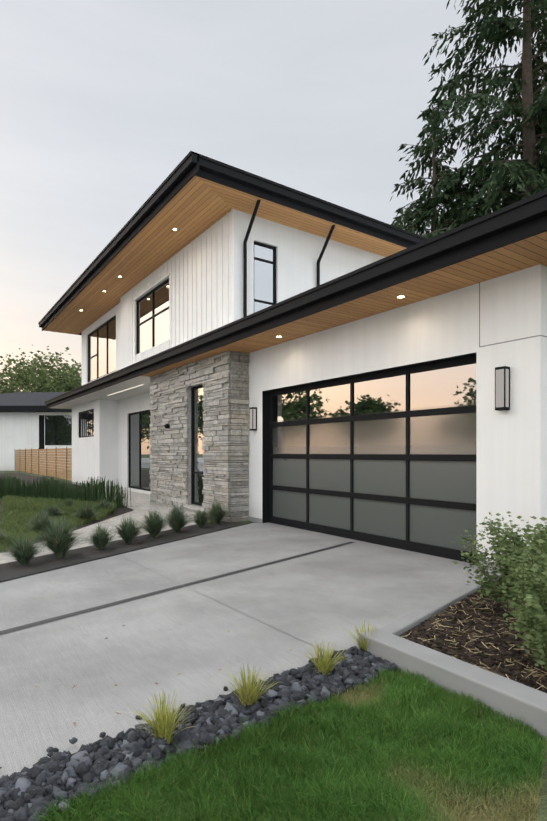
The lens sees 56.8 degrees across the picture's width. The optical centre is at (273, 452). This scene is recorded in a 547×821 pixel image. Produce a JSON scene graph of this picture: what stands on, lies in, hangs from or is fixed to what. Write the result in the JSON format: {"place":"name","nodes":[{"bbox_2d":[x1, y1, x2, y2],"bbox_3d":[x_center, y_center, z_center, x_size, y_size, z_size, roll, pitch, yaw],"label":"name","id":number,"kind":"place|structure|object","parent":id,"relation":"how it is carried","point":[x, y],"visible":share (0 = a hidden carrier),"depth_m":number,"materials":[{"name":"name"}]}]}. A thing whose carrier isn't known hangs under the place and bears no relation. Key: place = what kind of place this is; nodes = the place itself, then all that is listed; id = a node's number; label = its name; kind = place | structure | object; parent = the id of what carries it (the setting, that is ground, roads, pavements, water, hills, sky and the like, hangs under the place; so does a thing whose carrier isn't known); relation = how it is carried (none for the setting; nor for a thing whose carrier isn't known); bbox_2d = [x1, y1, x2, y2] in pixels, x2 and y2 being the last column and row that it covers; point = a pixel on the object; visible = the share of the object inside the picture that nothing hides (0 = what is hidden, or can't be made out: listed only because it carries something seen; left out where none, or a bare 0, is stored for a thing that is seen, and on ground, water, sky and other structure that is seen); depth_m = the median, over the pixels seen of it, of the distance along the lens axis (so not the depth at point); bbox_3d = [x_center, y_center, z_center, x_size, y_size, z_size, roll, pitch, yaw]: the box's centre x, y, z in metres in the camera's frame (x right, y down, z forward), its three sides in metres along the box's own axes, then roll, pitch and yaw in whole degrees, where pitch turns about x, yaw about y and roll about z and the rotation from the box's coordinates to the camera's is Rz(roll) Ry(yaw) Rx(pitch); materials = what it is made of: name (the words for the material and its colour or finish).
{"place":"outdoors","nodes":[
{"label":"outdoors","id":0,"kind":"place"},
{"bbox_2d":[0,392,71,470],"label":"neighbour house","id":1,"kind":"structure","parent":0,"point":[29,420],"depth_m":38.62,"materials":[{"name":"paint"}]},
{"bbox_2d":[0,346,81,393],"bbox_3d":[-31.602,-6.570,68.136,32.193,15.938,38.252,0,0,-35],"label":"tree","id":2,"kind":"object","parent":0,"point":[67,381],"depth_m":59.17,"materials":[{"name":"green plant"}]},
{"bbox_2d":[0,489,207,563],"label":"walkway","id":3,"kind":"structure","parent":0,"point":[139,504],"depth_m":10.16,"materials":[{"name":"grey concrete"}]},
{"bbox_2d":[0,522,490,777],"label":"driveway","id":4,"kind":"structure","parent":0,"point":[163,639],"depth_m":4.11,"materials":[{"name":"concrete"}]},
{"bbox_2d":[0,522,299,754],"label":"steel edging","id":5,"kind":"object","parent":4,"relation":"on","point":[114,555],"visible":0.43,"depth_m":6.49,"materials":[{"name":"grey metal"}]},
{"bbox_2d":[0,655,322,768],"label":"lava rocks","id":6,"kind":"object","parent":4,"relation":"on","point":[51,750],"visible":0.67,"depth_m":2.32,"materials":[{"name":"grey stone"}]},
{"bbox_2d":[0,542,353,652],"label":"driveway joints","id":7,"kind":"object","parent":4,"relation":"on","point":[112,604],"visible":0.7,"depth_m":4.75,"materials":[{"name":"grey concrete"}]},
{"bbox_2d":[35,549,386,724],"bbox_3d":[-0.485,1.345,5.590,3.789,0.018,5.895,0,0,29],"label":"drive debris","id":8,"kind":"object","parent":4,"relation":"on","point":[179,673],"visible":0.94,"depth_m":3.15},
{"bbox_2d":[0,471,546,741],"bbox_3d":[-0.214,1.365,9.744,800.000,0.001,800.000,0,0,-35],"label":"ground","id":9,"kind":"structure","parent":0,"point":[33,474],"depth_m":29.06,"materials":[{"name":"green plant"}]},
{"bbox_2d":[15,447,71,480],"bbox_3d":[-14.081,0.535,30.367,0.035,1.660,19.300,0,0,-35],"label":"fence","id":10,"kind":"object","parent":9,"relation":"on","point":[49,455],"visible":0.81,"depth_m":28.23,"materials":[{"name":"brown wood"}]},
{"bbox_2d":[0,473,132,552],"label":"plant bed","id":11,"kind":"object","parent":9,"relation":"on","point":[118,511],"visible":0.22,"depth_m":12.33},
{"bbox_2d":[0,508,107,552],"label":"ground cover","id":12,"kind":"object","parent":11,"relation":"on","point":[12,522],"visible":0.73,"depth_m":9.31,"materials":[{"name":"green plant"}]},
{"bbox_2d":[0,494,116,516],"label":"olive grass","id":13,"kind":"structure","parent":11,"relation":"on","point":[22,503],"depth_m":11.82,"materials":[{"name":"green plant"}]},
{"bbox_2d":[0,473,130,507],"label":"horsetail reeds","id":14,"kind":"object","parent":11,"relation":"on","point":[48,488],"visible":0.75,"depth_m":13.59,"materials":[{"name":"green plant"}]},
{"bbox_2d":[0,521,244,580],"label":"mulch strip","id":15,"kind":"object","parent":9,"relation":"on","point":[9,570],"visible":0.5,"depth_m":6.95,"materials":[{"name":"brown soil"}]},
{"bbox_2d":[0,498,233,564],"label":"shrubs","id":16,"kind":"object","parent":15,"relation":"on","point":[59,540],"visible":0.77,"depth_m":7.59,"materials":[{"name":"green plant"}]},
{"bbox_2d":[149,351,249,521],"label":"stone wall","id":17,"kind":"structure","parent":9,"relation":"on","point":[222,378],"depth_m":10.61,"materials":[{"name":"grey stone"}]},
{"bbox_2d":[72,482,496,570],"bbox_3d":[0.681,1.310,16.356,9.004,0.110,20.544,0,0,-35],"label":"footing","id":18,"kind":"object","parent":9,"relation":"on","point":[253,519],"visible":0.1,"depth_m":9.88,"materials":[{"name":"concrete"}]},
{"bbox_2d":[72,209,546,561],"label":"house walls","id":19,"kind":"structure","parent":9,"relation":"on","point":[493,323],"depth_m":7.01,"materials":[{"name":"paint"}]},
{"bbox_2d":[79,241,275,505],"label":"windows","id":20,"kind":"structure","parent":19,"relation":"attached to","point":[152,318],"depth_m":13.99,"materials":[{"name":"clear glass"}]},
{"bbox_2d":[132,209,233,363],"bbox_3d":[-2.429,-3.465,12.383,0.180,2.660,5.866,0,0,-35],"label":"upper wall siding","id":21,"kind":"object","parent":19,"relation":"attached to","point":[198,271],"visible":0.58,"depth_m":11.26,"materials":[{"name":"white wood"}]},
{"bbox_2d":[38,151,427,334],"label":"roof","id":22,"kind":"structure","parent":19,"relation":"on","point":[193,196],"depth_m":10.82,"materials":[{"name":"black metal"}]},
{"bbox_2d":[243,200,334,316],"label":"downpipes","id":23,"kind":"object","parent":19,"relation":"attached to","point":[245,258],"visible":0.6,"depth_m":10.02,"materials":[{"name":"black metal"}]},
{"bbox_2d":[80,228,509,430],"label":"exterior lights","id":24,"kind":"object","parent":19,"relation":"attached to","point":[502,388],"visible":1,"depth_m":5.63,"materials":[{"name":"black metal"}]},
{"bbox_2d":[44,189,546,408],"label":"eave","id":25,"kind":"object","parent":19,"relation":"attached to","point":[510,238],"visible":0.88,"depth_m":6.40,"materials":[{"name":"black metal"}]},
{"bbox_2d":[269,355,475,562],"bbox_3d":[1.235,0.090,7.958,0.060,2.550,4.585,0,0,-35],"label":"garage door","id":26,"kind":"structure","parent":19,"relation":"attached to","point":[386,458],"depth_m":7.42,"materials":[{"name":"grey glass"}]},
{"bbox_2d":[358,566,546,740],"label":"planter kerb","id":27,"kind":"structure","parent":9,"relation":"on","point":[505,695],"depth_m":2.89,"materials":[{"name":"concrete"}]},
{"bbox_2d":[399,579,546,690],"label":"mulch bed","id":28,"kind":"object","parent":9,"relation":"on","point":[405,633],"depth_m":3.67,"materials":[{"name":"brown wood"}]},
{"bbox_2d":[402,580,546,692],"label":"mulch chips","id":29,"kind":"object","parent":28,"relation":"on","point":[501,643],"visible":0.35,"depth_m":3.42,"materials":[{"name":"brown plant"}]},
{"bbox_2d":[451,511,546,669],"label":"shrub","id":30,"kind":"object","parent":28,"relation":"on","point":[534,596],"depth_m":3.25,"materials":[{"name":"green plant"}]},
{"label":"rock in the bed","id":31,"kind":"object","parent":9,"relation":"on","visible":0},
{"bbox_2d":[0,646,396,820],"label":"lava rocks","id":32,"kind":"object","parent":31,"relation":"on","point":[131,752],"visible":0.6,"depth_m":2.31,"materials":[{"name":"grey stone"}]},
{"bbox_2d":[131,515,377,743],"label":"ornamental grass tufts","id":33,"kind":"object","parent":32,"relation":"on","point":[248,694],"visible":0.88,"depth_m":2.63,"materials":[{"name":"green plant"}]},
{"bbox_2d":[0,0,546,391],"label":"sky","id":34,"kind":"structure","parent":0,"point":[101,101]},
{"bbox_2d":[29,666,546,820],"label":"lawn","id":35,"kind":"structure","parent":0,"point":[542,811],"depth_m":2.02,"materials":[{"name":"plant"}]},
{"bbox_2d":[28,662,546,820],"bbox_3d":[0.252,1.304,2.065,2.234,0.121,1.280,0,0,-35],"label":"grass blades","id":36,"kind":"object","parent":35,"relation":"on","point":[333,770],"depth_m":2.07,"materials":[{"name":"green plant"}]},
{"bbox_2d":[390,0,546,238],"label":"conifer","id":37,"kind":"object","parent":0,"point":[459,212],"depth_m":21.55,"materials":[{"name":"green plant"}]}
]}

